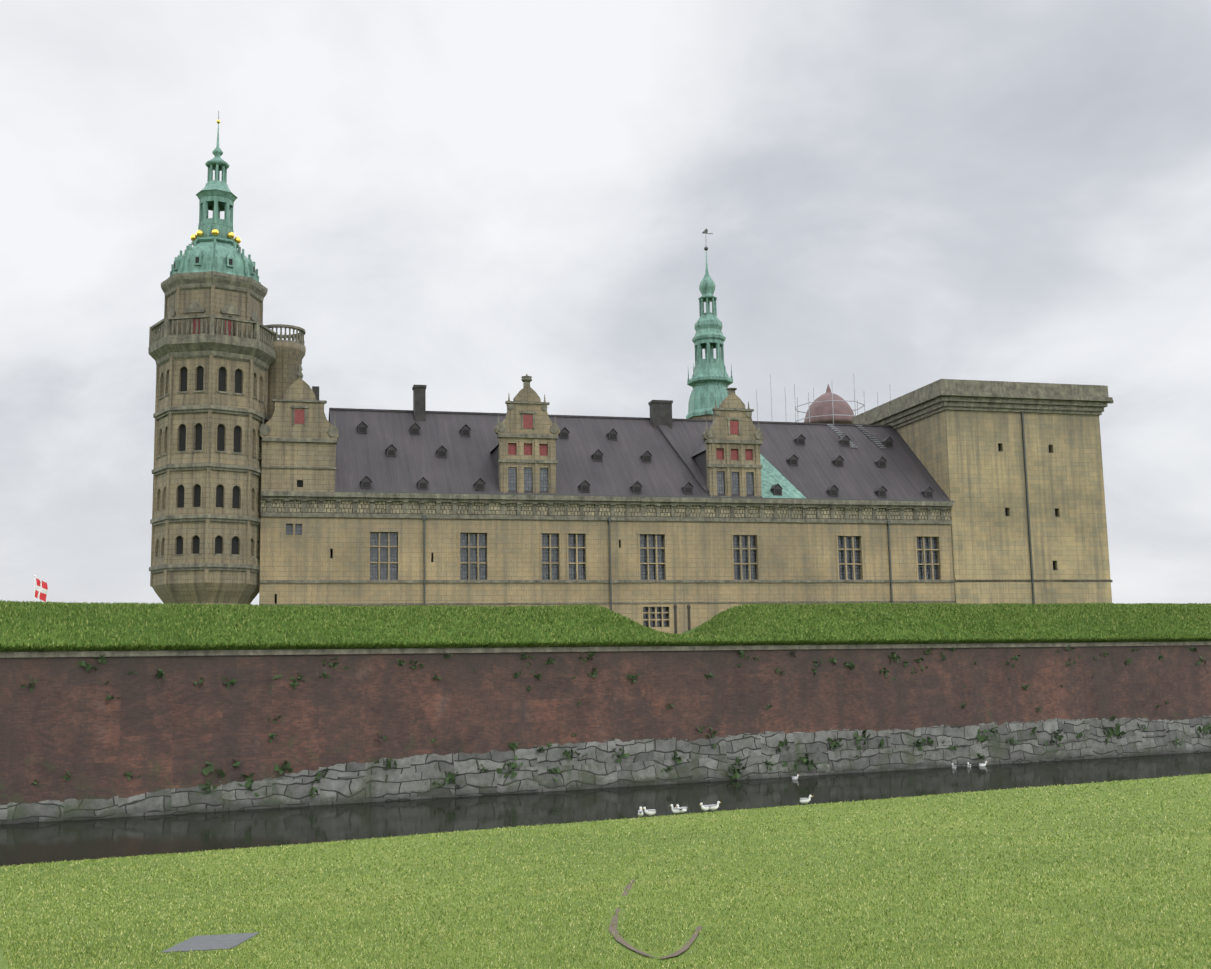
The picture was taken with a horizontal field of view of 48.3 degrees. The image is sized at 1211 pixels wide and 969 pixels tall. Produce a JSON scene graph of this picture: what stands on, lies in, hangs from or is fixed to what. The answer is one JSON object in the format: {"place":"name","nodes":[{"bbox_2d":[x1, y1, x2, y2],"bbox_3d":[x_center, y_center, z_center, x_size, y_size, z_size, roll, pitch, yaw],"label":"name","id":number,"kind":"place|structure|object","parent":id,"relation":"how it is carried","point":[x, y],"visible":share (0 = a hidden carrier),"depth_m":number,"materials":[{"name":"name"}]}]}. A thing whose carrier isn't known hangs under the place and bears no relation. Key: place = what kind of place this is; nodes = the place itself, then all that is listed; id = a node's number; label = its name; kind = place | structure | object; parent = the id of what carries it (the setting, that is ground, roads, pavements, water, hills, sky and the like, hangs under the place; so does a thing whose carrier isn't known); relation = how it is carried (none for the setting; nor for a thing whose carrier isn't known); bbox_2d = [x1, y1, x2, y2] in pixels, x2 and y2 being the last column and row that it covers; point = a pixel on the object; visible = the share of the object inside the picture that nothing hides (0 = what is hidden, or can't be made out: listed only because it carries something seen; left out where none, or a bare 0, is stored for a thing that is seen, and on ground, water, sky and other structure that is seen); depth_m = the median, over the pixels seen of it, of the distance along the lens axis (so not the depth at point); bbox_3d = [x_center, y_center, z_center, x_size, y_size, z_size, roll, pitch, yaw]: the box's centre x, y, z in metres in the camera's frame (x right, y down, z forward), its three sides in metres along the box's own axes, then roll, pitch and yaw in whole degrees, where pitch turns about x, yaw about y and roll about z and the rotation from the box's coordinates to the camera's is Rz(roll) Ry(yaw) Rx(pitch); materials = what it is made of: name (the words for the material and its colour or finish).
{"place":"outdoors","nodes":[
{"label":"outdoors","id":0,"kind":"place"},
{"bbox_2d":[0,604,1210,968],"bbox_3d":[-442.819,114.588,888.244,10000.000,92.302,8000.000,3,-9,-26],"label":"terrain","id":1,"kind":"structure","parent":0,"point":[866,816],"depth_m":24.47,"materials":[{"name":"green plant"}]},
{"bbox_2d":[33,575,47,601],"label":"flag","id":2,"kind":"object","parent":1,"relation":"on","point":[40,592],"visible":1,"depth_m":93.47,"materials":[{"name":"red fabric"}]},
{"bbox_2d":[162,932,259,952],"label":"lawn slab","id":3,"kind":"structure","parent":1,"relation":"on","point":[212,942],"depth_m":18.14,"materials":[{"name":"grey concrete"}]},
{"bbox_2d":[0,641,1210,824],"bbox_3d":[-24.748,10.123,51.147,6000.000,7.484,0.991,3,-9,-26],"label":"moat wall","id":4,"kind":"structure","parent":1,"relation":"on","point":[172,734],"depth_m":61.68,"materials":[{"name":"brick"}]},
{"bbox_2d":[20,645,1210,796],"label":"wall plants","id":5,"kind":"object","parent":4,"relation":"attached to","point":[513,746],"depth_m":63.31,"materials":[{"name":"green plant"}]},
{"bbox_2d":[0,599,1210,651],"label":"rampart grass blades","id":6,"kind":"object","parent":1,"relation":"on","point":[1053,609],"visible":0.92,"depth_m":66.25,"materials":[{"name":"green plant"}]},
{"bbox_2d":[148,111,1112,633],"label":"castle","id":7,"kind":"structure","parent":1,"relation":"on","point":[272,485],"depth_m":118.57,"materials":[{"name":"stone"}]},
{"bbox_2d":[609,880,701,957],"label":"lawn track","id":8,"kind":"structure","parent":1,"relation":"on","point":[613,929],"depth_m":16.55,"materials":[{"name":"soil"}]},
{"bbox_2d":[673,604,690,633],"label":"gate posts","id":9,"kind":"object","parent":1,"relation":"on","point":[675,616],"visible":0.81,"depth_m":81.91,"materials":[{"name":"grey wood"}]},
{"bbox_2d":[0,752,1210,865],"bbox_3d":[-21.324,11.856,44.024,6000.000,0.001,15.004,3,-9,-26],"label":"moat water","id":10,"kind":"structure","parent":0,"point":[47,842],"depth_m":53.59,"materials":[{"name":"black liquid"}]},
{"bbox_2d":[638,761,986,815],"bbox_3d":[9.529,13.153,59.737,6.737,0.733,31.844,-6,-9,29],"label":"swan","id":11,"kind":"object","parent":10,"relation":"on","point":[677,809],"visible":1,"depth_m":47.69,"materials":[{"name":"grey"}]},
{"bbox_2d":[0,0,1210,605],"label":"sky","id":12,"kind":"structure","parent":0,"point":[463,200],"materials":[{"name":"white"}]}
]}

